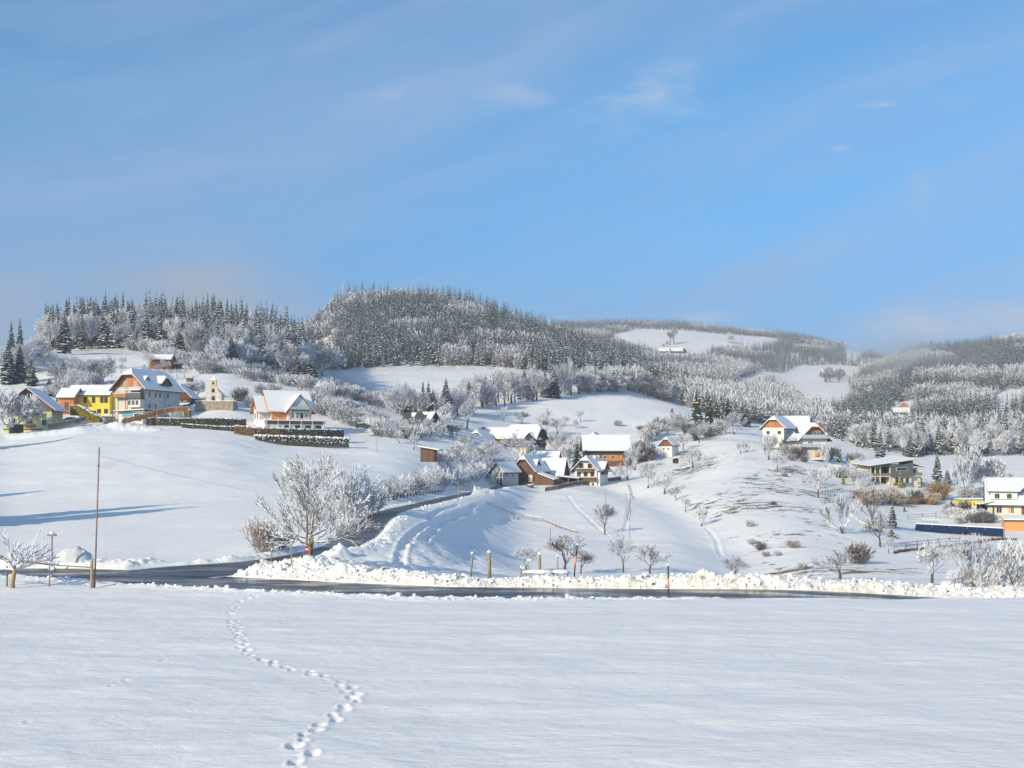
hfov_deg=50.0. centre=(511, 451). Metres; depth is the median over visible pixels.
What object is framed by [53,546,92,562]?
snow heap
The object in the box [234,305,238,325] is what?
slim spruce
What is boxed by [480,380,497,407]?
frosted tree
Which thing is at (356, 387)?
shrub
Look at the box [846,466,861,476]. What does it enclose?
shrub
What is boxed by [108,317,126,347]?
frosted tree
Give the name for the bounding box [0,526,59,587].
pollard tree
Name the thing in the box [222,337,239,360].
snowy spruce
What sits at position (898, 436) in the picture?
hoarfrost tree
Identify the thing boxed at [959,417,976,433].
hoarfrost tree
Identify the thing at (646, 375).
frosted tree
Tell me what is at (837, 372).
bare tree
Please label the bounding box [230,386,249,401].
shrub
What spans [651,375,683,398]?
shrub
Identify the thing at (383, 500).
shrub
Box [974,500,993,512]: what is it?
entrance canopy
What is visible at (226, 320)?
snowy spruce
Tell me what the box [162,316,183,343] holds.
frosted tree
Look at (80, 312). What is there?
snowy spruce
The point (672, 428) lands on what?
fruit tree
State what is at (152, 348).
shrub
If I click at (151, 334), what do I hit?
slim spruce
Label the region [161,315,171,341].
hoarfrost tree
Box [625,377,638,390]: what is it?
bare tree
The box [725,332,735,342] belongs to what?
hoarfrost tree
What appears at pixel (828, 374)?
bare tree
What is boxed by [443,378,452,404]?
slim spruce
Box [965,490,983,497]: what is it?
hoarfrost tree
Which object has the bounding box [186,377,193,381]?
log crate
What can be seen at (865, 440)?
hoarfrost tree
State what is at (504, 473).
narrow farm building
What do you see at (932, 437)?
hoarfrost tree
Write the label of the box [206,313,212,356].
snowy spruce
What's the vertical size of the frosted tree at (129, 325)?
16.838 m
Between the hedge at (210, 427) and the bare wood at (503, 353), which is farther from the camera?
the bare wood at (503, 353)
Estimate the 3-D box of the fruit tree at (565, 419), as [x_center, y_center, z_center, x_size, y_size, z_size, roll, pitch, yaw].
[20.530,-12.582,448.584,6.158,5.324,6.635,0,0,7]
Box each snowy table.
[523,569,553,576]
[552,569,569,576]
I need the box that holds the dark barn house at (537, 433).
[501,424,548,451]
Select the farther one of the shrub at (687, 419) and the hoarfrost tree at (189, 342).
the hoarfrost tree at (189, 342)
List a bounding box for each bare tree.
[393,430,403,442]
[408,389,418,411]
[408,434,420,449]
[530,374,543,400]
[542,407,552,419]
[573,377,594,393]
[617,456,636,479]
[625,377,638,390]
[637,381,660,396]
[640,460,657,487]
[648,375,666,398]
[650,382,671,399]
[666,331,673,344]
[669,329,678,343]
[693,506,709,525]
[722,411,746,433]
[761,432,778,459]
[818,441,830,468]
[819,493,862,533]
[821,372,830,382]
[831,368,841,379]
[854,487,887,525]
[941,532,1010,586]
[949,443,982,487]
[983,537,1023,585]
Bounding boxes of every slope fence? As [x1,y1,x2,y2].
[485,500,543,521]
[544,519,575,531]
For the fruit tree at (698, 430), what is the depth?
381.92 m
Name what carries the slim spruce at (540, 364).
on the ground
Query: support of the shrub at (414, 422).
on the ground
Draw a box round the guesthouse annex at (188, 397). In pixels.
[179,383,200,405]
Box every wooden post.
[469,551,473,576]
[487,550,490,577]
[538,552,541,568]
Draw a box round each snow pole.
[574,543,578,576]
[667,564,669,596]
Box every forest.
[299,283,687,399]
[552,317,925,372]
[686,331,1023,455]
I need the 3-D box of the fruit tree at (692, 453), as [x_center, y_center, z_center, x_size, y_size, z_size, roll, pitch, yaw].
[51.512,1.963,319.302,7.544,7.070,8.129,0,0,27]
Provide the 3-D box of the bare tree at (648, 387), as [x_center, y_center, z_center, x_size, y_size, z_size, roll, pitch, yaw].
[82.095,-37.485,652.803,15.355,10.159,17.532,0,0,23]
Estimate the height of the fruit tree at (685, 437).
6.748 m
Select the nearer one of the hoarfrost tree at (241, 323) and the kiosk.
the kiosk
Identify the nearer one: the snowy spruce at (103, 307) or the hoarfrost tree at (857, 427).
the hoarfrost tree at (857, 427)
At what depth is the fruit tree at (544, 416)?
420.03 m
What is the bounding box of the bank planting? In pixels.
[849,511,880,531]
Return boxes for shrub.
[53,369,80,381]
[56,378,76,385]
[60,373,79,383]
[79,364,107,377]
[114,337,139,350]
[136,338,153,352]
[148,342,166,353]
[149,340,171,353]
[153,344,177,353]
[160,346,182,360]
[167,412,183,417]
[176,349,197,365]
[177,355,205,369]
[190,355,216,373]
[193,349,222,362]
[211,361,224,372]
[218,356,237,372]
[219,358,248,374]
[230,365,263,380]
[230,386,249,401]
[238,364,260,377]
[239,513,279,552]
[243,392,254,407]
[248,362,273,378]
[251,382,269,393]
[257,368,281,382]
[264,382,283,389]
[267,367,290,376]
[267,373,295,384]
[267,526,295,550]
[292,373,317,390]
[294,374,315,383]
[302,387,325,395]
[307,378,331,393]
[309,390,323,400]
[310,392,320,403]
[313,380,338,394]
[313,400,324,413]
[315,404,334,415]
[316,396,335,414]
[317,376,341,385]
[318,461,383,517]
[321,395,350,409]
[321,397,343,407]
[322,400,340,414]
[325,409,342,420]
[326,404,359,418]
[333,383,352,396]
[333,469,386,515]
[335,405,355,419]
[337,414,361,425]
[341,411,363,423]
[342,384,363,397]
[347,389,376,402]
[348,400,372,408]
[353,415,383,422]
[354,415,383,429]
[359,405,379,412]
[362,416,389,435]
[366,395,386,406]
[368,391,389,395]
[371,425,402,437]
[371,485,391,512]
[372,411,388,418]
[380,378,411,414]
[380,481,396,496]
[381,478,409,496]
[386,402,398,412]
[387,415,409,425]
[387,421,406,428]
[396,423,425,438]
[397,426,425,437]
[397,472,415,493]
[405,473,426,493]
[406,417,421,426]
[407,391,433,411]
[409,423,429,438]
[419,466,445,485]
[420,469,440,489]
[421,475,432,488]
[423,475,435,489]
[436,473,448,486]
[437,412,453,424]
[439,469,456,487]
[440,468,461,484]
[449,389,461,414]
[453,471,470,485]
[454,465,477,484]
[457,464,477,484]
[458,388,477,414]
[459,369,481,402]
[467,462,485,481]
[467,462,489,474]
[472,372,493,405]
[479,460,493,478]
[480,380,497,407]
[516,369,542,399]
[516,441,535,456]
[546,430,560,445]
[549,435,558,446]
[549,438,573,450]
[555,431,571,445]
[558,443,574,458]
[559,360,576,394]
[560,436,580,450]
[569,433,582,448]
[572,370,590,391]
[574,377,600,392]
[580,365,600,392]
[605,376,630,391]
[613,373,633,387]
[613,419,622,425]
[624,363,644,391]
[635,437,650,460]
[637,427,655,440]
[637,441,661,461]
[638,426,655,439]
[643,419,665,437]
[644,371,658,392]
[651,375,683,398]
[653,416,668,431]
[663,380,686,400]
[666,411,692,422]
[669,417,685,428]
[678,422,690,433]
[680,423,694,431]
[688,425,701,440]
[691,420,710,426]
[698,421,713,428]
[701,426,722,436]
[712,416,729,433]
[744,519,754,526]
[745,538,757,544]
[751,541,767,550]
[759,551,770,556]
[773,550,781,555]
[778,438,791,451]
[783,453,797,460]
[785,442,795,456]
[785,540,803,547]
[788,446,806,458]
[796,561,807,569]
[799,456,809,461]
[822,463,842,477]
[830,446,841,456]
[834,466,849,477]
[840,464,855,477]
[841,540,876,563]
[845,451,860,461]
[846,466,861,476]
[847,459,860,466]
[847,469,865,483]
[849,487,877,498]
[850,449,865,459]
[855,471,873,479]
[855,476,874,487]
[855,486,880,495]
[859,493,878,503]
[876,491,889,504]
[884,487,903,492]
[886,491,900,503]
[887,493,906,503]
[887,498,909,505]
[894,494,909,505]
[896,491,911,503]
[902,488,923,503]
[906,496,921,504]
[916,479,955,500]
[917,488,927,503]
[922,496,941,504]
[927,492,941,504]
[943,502,956,509]
[946,507,961,515]
[946,569,966,584]
[948,512,966,523]
[955,486,969,497]
[957,499,972,510]
[960,485,978,497]
[964,511,984,522]
[967,510,979,516]
[967,561,989,586]
[975,562,993,586]
[978,559,1002,586]
[979,510,997,523]
[980,562,1004,586]
[989,558,1005,585]
[1002,562,1023,586]
[1015,563,1023,586]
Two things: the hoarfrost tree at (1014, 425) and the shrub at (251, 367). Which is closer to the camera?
the shrub at (251, 367)
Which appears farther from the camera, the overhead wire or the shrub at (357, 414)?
the shrub at (357, 414)
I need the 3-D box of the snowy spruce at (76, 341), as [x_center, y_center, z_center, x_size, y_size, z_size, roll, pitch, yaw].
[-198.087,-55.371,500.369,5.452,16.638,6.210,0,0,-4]
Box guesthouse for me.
[109,368,185,418]
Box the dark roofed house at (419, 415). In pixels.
[401,409,440,435]
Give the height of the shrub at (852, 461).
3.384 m
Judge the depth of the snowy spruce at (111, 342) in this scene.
495.44 m
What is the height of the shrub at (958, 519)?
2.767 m
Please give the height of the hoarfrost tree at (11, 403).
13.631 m
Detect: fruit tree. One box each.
[116,356,126,365]
[140,352,154,369]
[160,358,170,370]
[382,475,407,499]
[409,471,427,493]
[444,420,461,436]
[453,436,478,446]
[455,434,472,445]
[478,438,497,453]
[485,441,501,456]
[495,406,507,421]
[511,545,541,570]
[514,412,529,423]
[533,410,560,432]
[543,533,586,569]
[548,417,568,433]
[559,415,568,426]
[560,448,574,462]
[569,551,597,573]
[574,410,583,422]
[592,503,618,534]
[607,531,638,572]
[611,466,625,478]
[636,544,672,572]
[647,472,675,493]
[662,421,673,433]
[666,486,681,497]
[668,426,680,435]
[675,432,692,449]
[677,447,701,468]
[679,497,693,511]
[688,424,709,442]
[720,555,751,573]
[734,443,743,453]
[769,454,785,470]
[775,443,787,455]
[803,465,834,497]
[809,550,856,578]
[857,509,892,546]
[883,535,898,552]
[911,539,962,582]
[956,569,973,586]
[958,571,977,583]
[960,565,973,586]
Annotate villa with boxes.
[983,477,1023,519]
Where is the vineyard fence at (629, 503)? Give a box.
[627,485,630,520]
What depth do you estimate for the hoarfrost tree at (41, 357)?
414.38 m
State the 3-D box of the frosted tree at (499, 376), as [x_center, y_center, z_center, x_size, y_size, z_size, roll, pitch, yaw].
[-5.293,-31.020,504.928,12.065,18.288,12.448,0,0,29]
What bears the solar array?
on the ground
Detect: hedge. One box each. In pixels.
[70,404,102,422]
[146,417,245,426]
[181,423,236,430]
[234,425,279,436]
[253,434,350,446]
[278,428,343,436]
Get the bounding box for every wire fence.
[893,537,960,549]
[908,513,950,518]
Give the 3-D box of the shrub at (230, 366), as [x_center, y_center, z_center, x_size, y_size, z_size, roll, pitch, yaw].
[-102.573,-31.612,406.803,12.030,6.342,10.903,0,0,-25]
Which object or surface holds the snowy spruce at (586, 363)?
on the ground
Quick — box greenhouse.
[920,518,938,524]
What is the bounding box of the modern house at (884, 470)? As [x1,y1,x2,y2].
[851,455,924,486]
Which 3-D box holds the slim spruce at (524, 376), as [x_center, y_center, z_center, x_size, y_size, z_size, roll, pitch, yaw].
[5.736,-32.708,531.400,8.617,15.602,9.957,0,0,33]
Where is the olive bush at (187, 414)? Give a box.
[183,409,191,417]
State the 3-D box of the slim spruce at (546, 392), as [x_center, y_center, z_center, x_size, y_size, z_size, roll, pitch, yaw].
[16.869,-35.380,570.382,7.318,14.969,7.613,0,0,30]
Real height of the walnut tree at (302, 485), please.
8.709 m
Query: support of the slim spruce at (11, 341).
on the ground
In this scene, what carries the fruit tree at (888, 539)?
on the ground
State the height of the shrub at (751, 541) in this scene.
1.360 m
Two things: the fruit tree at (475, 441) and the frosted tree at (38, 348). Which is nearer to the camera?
the fruit tree at (475, 441)
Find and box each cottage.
[472,429,494,439]
[658,437,679,456]
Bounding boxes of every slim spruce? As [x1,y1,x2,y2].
[7,322,15,351]
[15,319,23,348]
[55,313,59,342]
[78,314,86,348]
[116,297,118,343]
[121,294,124,310]
[150,310,154,341]
[154,298,161,331]
[154,305,160,337]
[194,305,197,321]
[210,297,212,314]
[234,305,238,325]
[240,304,243,321]
[355,347,360,366]
[381,350,385,366]
[399,382,412,414]
[417,383,426,411]
[421,346,424,365]
[424,380,432,411]
[429,390,436,411]
[438,386,447,410]
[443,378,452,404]
[466,381,475,412]
[491,343,495,366]
[516,369,531,398]
[520,341,524,368]
[525,350,527,368]
[539,351,542,369]
[539,370,551,396]
[547,345,551,372]
[549,371,561,397]
[888,502,897,527]
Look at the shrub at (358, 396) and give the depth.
398.51 m
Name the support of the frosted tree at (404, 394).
on the ground
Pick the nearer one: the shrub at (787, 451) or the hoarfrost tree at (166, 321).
the shrub at (787, 451)
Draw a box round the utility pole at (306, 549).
[305,474,308,554]
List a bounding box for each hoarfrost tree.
[0,347,5,366]
[0,385,46,433]
[16,342,41,367]
[34,312,48,341]
[36,350,45,365]
[39,384,57,397]
[46,368,64,378]
[61,353,84,369]
[63,367,80,378]
[75,377,94,384]
[76,371,93,379]
[76,372,109,384]
[80,354,116,383]
[82,311,94,339]
[110,322,137,341]
[125,308,143,329]
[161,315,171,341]
[167,302,178,312]
[183,336,197,352]
[184,318,204,349]
[185,379,206,394]
[203,336,229,360]
[219,336,252,358]
[224,333,249,345]
[238,319,251,330]
[238,346,262,365]
[247,343,276,362]
[265,319,273,329]
[266,336,279,352]
[285,352,314,370]
[292,341,308,355]
[300,337,315,360]
[303,346,313,362]
[312,345,347,375]
[421,417,436,436]
[430,419,447,438]
[431,403,461,420]
[443,422,462,436]
[486,453,510,465]
[571,371,601,392]
[596,378,611,391]
[598,365,620,390]
[602,379,626,390]
[650,387,679,400]
[665,377,682,398]
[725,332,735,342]
[845,420,870,446]
[850,422,868,446]
[882,428,901,450]
[892,425,911,451]
[904,431,930,447]
[908,422,918,434]
[926,430,935,452]
[927,418,942,430]
[928,425,946,446]
[941,430,948,449]
[949,422,965,444]
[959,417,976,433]
[959,457,1015,484]
[962,486,979,497]
[963,435,989,451]
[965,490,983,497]
[968,428,989,452]
[988,417,1001,428]
[988,423,1000,449]
[991,430,1019,455]
[999,432,1023,453]
[1003,429,1020,448]
[1007,418,1021,448]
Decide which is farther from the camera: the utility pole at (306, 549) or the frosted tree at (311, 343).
the frosted tree at (311, 343)
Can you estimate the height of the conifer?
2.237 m
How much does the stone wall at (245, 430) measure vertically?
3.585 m
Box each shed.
[173,361,182,368]
[418,445,443,461]
[999,514,1023,530]
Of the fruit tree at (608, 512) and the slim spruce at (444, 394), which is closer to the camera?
the fruit tree at (608, 512)
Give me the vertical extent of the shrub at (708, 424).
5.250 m
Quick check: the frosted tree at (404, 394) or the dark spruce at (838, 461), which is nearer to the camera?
the dark spruce at (838, 461)
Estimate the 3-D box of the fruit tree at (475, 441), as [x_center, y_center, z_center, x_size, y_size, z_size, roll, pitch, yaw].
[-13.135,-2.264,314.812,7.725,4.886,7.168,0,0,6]
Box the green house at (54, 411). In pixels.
[3,387,68,432]
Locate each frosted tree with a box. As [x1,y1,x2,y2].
[0,351,27,363]
[12,347,34,363]
[15,345,41,371]
[22,335,48,347]
[28,341,45,362]
[30,336,53,353]
[37,318,60,347]
[42,319,61,348]
[44,355,64,365]
[45,379,70,401]
[46,352,65,364]
[47,363,62,378]
[62,311,86,347]
[67,317,78,341]
[67,360,84,371]
[67,374,77,386]
[76,317,99,346]
[83,315,98,347]
[89,314,108,338]
[106,308,121,325]
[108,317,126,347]
[119,308,125,319]
[124,315,147,349]
[149,317,170,335]
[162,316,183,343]
[163,328,190,346]
[177,323,205,351]
[179,319,193,332]
[189,337,217,354]
[190,320,207,338]
[195,332,214,341]
[206,320,220,342]
[219,325,236,340]
[224,323,233,338]
[229,324,251,343]
[247,326,257,338]
[249,334,269,346]
[267,332,290,350]
[268,324,283,340]
[271,350,295,373]
[277,342,299,371]
[281,328,294,344]
[307,337,317,360]
[388,383,417,415]
[397,380,412,412]
[420,392,436,410]
[431,389,446,408]
[431,450,457,471]
[436,397,449,408]
[441,442,464,470]
[447,383,470,415]
[451,449,472,465]
[456,441,487,463]
[458,399,476,428]
[460,378,481,401]
[471,443,501,462]
[477,383,492,407]
[488,365,511,402]
[491,379,506,405]
[493,380,512,405]
[497,432,538,462]
[504,372,521,403]
[504,376,524,402]
[508,369,526,401]
[525,369,546,401]
[528,364,542,397]
[533,374,553,397]
[547,362,568,393]
[547,371,562,386]
[551,367,570,388]
[563,359,580,395]
[595,369,609,391]
[602,364,633,377]
[624,441,644,469]
[630,377,643,391]
[640,368,650,393]
[849,426,864,446]
[857,421,877,447]
[874,425,892,449]
[894,421,912,454]
[897,433,910,450]
[910,429,928,455]
[940,427,950,453]
[951,425,974,454]
[981,431,993,445]
[991,421,1007,449]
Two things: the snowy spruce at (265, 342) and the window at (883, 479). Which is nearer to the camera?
the window at (883, 479)
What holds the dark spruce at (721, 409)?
on the ground
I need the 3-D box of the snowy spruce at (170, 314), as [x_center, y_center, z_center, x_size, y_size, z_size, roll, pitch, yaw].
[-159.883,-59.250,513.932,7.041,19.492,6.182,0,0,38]
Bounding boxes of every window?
[42,419,46,425]
[881,467,885,472]
[881,477,885,483]
[896,467,907,470]
[994,493,999,498]
[996,506,1001,512]
[1006,493,1011,498]
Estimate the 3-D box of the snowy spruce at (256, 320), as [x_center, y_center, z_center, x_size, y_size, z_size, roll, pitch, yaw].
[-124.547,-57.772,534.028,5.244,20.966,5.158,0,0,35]
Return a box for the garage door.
[808,449,814,456]
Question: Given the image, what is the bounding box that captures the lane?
[113,486,506,577]
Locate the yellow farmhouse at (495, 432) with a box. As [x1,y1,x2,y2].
[478,426,506,442]
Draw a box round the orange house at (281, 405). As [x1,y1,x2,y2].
[250,390,315,425]
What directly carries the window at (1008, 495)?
in the villa
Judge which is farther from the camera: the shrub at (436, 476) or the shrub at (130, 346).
the shrub at (130, 346)
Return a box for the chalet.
[570,455,611,485]
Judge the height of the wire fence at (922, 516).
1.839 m
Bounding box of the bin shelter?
[3,424,23,433]
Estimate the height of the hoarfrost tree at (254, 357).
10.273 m
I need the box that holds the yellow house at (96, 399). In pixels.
[69,385,114,414]
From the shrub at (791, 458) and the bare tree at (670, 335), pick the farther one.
the bare tree at (670, 335)
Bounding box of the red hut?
[148,354,176,369]
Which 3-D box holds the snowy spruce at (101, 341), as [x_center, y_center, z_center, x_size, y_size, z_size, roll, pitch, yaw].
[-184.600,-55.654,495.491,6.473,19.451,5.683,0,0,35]
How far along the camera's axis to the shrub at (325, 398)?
337.69 m
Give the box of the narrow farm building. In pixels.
[488,461,521,485]
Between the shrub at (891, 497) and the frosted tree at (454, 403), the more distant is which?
the frosted tree at (454, 403)
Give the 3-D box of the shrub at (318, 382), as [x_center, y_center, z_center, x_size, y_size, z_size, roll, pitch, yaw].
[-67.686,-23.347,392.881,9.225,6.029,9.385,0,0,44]
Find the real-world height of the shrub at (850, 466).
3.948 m
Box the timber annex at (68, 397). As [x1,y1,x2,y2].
[55,388,82,414]
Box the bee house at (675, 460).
[672,457,678,463]
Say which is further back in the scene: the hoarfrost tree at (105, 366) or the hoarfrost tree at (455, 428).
the hoarfrost tree at (105, 366)
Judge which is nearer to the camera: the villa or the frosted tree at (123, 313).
the villa
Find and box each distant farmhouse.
[658,348,668,352]
[670,348,682,352]
[820,369,838,376]
[891,407,905,415]
[899,402,911,411]
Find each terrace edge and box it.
[820,488,852,494]
[821,498,859,504]
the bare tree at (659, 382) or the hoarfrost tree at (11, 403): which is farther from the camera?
the bare tree at (659, 382)
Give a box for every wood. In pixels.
[60,289,349,369]
[100,288,691,384]
[680,332,1023,436]
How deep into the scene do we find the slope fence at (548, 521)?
204.89 m
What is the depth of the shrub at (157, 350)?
447.51 m
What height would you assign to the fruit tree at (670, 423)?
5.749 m
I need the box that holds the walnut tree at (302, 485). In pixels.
[251,449,381,555]
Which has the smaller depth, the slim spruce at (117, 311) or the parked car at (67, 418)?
the parked car at (67, 418)
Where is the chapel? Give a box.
[205,373,224,400]
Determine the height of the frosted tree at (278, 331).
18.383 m
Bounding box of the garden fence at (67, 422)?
[48,416,85,427]
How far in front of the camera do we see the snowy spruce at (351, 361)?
702.38 m
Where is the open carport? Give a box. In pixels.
[557,475,579,484]
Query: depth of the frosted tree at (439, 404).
399.96 m
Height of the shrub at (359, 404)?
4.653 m
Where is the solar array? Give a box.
[915,523,1004,538]
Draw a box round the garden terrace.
[260,418,325,429]
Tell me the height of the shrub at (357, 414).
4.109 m
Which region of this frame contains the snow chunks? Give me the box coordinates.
[27,496,1023,600]
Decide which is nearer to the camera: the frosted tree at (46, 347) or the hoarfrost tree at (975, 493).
the hoarfrost tree at (975, 493)
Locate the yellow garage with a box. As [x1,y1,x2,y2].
[954,498,982,506]
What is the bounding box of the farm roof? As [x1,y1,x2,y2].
[529,451,561,459]
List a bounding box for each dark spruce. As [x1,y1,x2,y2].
[571,443,581,467]
[691,390,702,421]
[703,394,712,423]
[711,400,720,424]
[718,396,725,423]
[724,396,734,425]
[740,402,750,426]
[835,451,842,464]
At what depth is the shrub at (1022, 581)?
84.06 m
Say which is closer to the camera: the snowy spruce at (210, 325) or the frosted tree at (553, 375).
the snowy spruce at (210, 325)
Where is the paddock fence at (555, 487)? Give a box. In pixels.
[545,476,620,490]
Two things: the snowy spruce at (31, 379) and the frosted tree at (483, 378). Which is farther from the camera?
the frosted tree at (483, 378)
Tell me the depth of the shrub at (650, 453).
352.55 m
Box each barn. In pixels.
[516,455,558,484]
[542,458,569,481]
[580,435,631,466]
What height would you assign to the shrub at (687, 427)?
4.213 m
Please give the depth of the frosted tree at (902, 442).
440.08 m
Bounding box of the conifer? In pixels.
[886,529,898,538]
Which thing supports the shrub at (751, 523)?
on the ground
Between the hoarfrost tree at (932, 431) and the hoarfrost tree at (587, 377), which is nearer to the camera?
the hoarfrost tree at (932, 431)
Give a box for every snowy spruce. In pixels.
[0,343,18,383]
[12,346,26,382]
[23,357,38,385]
[41,303,47,345]
[44,307,56,348]
[55,302,59,318]
[55,312,74,353]
[62,296,70,337]
[72,314,81,346]
[78,298,82,318]
[81,296,85,314]
[88,296,93,313]
[96,310,109,348]
[97,303,100,316]
[100,301,105,317]
[104,292,107,310]
[107,302,117,347]
[126,298,136,349]
[134,308,139,339]
[141,309,150,344]
[148,304,153,322]
[154,310,164,343]
[160,300,164,336]
[164,297,167,318]
[164,306,173,341]
[166,317,173,346]
[174,297,178,315]
[174,330,186,351]
[177,307,181,324]
[180,295,184,320]
[197,329,208,355]
[200,306,204,327]
[205,307,209,327]
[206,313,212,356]
[212,318,217,334]
[213,300,217,319]
[217,314,221,329]
[218,298,223,319]
[220,319,225,339]
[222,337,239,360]
[224,308,228,326]
[229,310,234,325]
[237,332,249,363]
[241,313,247,333]
[253,315,257,329]
[254,337,270,365]
[256,317,261,336]
[262,340,275,369]
[274,317,279,343]
[274,340,289,370]
[278,313,282,329]
[284,320,291,346]
[289,354,305,376]
[290,322,296,345]
[295,326,301,345]
[300,318,304,341]
[304,357,318,378]
[348,346,354,367]
[364,346,370,366]
[370,341,376,366]
[473,342,478,365]
[478,339,485,365]
[526,347,532,370]
[532,350,538,371]
[554,346,558,371]
[563,352,567,365]
[579,349,583,369]
[584,350,588,367]
[598,351,603,372]
[616,352,619,367]
[867,417,877,449]
[874,432,885,457]
[903,439,915,456]
[912,420,920,456]
[919,419,928,454]
[931,453,942,481]
[932,422,943,454]
[942,415,947,449]
[943,470,952,484]
[947,419,960,454]
[979,427,989,455]
[986,413,990,426]
[1000,411,1007,449]
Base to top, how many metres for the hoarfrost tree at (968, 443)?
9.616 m
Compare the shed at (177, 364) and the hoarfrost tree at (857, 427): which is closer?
the shed at (177, 364)
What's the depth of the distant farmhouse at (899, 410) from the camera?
742.66 m
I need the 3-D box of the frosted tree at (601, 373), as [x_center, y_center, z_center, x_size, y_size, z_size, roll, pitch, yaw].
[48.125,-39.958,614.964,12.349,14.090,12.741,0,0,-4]
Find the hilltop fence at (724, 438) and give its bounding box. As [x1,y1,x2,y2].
[689,437,759,442]
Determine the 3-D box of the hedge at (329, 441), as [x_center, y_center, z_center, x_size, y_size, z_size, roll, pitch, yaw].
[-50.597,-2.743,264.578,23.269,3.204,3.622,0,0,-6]
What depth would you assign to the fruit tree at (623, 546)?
132.05 m
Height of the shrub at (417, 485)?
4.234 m
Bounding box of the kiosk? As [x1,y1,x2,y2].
[113,409,157,424]
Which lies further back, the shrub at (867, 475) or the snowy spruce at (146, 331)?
the snowy spruce at (146, 331)
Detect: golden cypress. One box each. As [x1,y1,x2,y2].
[841,472,845,484]
[897,475,902,487]
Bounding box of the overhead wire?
[103,456,452,499]
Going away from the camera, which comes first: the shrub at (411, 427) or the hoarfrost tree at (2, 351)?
the shrub at (411, 427)
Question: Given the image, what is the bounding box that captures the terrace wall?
[195,397,237,411]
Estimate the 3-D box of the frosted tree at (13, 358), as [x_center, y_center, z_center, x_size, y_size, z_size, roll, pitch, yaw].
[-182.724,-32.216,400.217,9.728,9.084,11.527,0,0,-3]
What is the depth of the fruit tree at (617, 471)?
315.24 m
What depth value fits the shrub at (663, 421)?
426.70 m
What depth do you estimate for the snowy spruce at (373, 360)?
707.62 m
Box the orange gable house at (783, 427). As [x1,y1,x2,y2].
[759,415,795,447]
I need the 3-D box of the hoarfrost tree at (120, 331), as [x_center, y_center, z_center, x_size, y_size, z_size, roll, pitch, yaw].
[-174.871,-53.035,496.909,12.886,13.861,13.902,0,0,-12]
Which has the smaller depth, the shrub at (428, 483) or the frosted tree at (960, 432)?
the shrub at (428, 483)
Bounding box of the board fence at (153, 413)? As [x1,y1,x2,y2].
[122,406,187,422]
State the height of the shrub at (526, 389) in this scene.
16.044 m
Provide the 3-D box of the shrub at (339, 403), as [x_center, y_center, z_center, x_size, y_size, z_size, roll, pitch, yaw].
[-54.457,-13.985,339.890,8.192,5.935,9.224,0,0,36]
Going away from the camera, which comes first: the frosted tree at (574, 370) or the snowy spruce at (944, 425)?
the snowy spruce at (944, 425)
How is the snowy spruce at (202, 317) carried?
on the ground
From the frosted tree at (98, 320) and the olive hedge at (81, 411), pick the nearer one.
the olive hedge at (81, 411)
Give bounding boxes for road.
[0,568,935,598]
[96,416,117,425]
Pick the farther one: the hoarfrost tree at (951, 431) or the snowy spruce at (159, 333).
the snowy spruce at (159, 333)
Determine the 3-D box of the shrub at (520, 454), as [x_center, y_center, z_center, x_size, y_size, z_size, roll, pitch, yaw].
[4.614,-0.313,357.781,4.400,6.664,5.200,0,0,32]
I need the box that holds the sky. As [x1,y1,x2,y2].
[0,0,1023,355]
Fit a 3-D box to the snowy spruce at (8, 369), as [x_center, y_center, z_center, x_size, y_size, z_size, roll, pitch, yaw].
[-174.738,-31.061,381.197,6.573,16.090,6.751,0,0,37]
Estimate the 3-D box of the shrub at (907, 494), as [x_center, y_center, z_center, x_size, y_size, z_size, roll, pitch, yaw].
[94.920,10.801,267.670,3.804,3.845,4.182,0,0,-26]
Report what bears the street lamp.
on the ground
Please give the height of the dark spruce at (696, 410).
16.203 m
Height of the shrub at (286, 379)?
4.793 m
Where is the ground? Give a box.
[0,305,1023,767]
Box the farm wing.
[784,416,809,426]
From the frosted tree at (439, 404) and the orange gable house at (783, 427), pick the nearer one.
the orange gable house at (783, 427)
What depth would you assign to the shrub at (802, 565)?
145.13 m
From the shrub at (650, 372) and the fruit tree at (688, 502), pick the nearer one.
the fruit tree at (688, 502)
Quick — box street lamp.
[47,531,56,569]
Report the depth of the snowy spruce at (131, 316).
492.20 m
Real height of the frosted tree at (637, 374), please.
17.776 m
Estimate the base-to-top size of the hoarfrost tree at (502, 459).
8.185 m
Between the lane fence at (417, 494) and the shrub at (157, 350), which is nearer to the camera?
the lane fence at (417, 494)
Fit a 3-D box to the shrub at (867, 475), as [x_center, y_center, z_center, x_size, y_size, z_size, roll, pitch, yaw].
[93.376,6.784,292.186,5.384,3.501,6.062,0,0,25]
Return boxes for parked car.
[62,417,78,422]
[354,422,369,427]
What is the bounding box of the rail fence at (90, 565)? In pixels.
[4,556,93,587]
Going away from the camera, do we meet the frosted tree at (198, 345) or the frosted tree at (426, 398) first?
the frosted tree at (426, 398)
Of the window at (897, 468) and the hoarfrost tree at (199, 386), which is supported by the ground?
the hoarfrost tree at (199, 386)
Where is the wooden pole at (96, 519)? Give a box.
[94,447,99,587]
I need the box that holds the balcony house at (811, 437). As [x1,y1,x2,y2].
[786,422,832,459]
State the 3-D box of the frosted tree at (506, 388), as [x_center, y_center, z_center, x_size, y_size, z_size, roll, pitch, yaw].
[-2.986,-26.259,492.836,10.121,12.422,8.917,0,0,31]
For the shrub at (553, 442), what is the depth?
394.39 m
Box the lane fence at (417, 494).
[387,489,442,500]
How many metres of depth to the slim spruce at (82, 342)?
490.83 m
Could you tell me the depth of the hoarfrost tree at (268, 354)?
457.29 m
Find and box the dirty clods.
[382,568,914,598]
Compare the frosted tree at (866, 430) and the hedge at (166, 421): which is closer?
the hedge at (166, 421)
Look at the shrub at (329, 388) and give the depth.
384.49 m

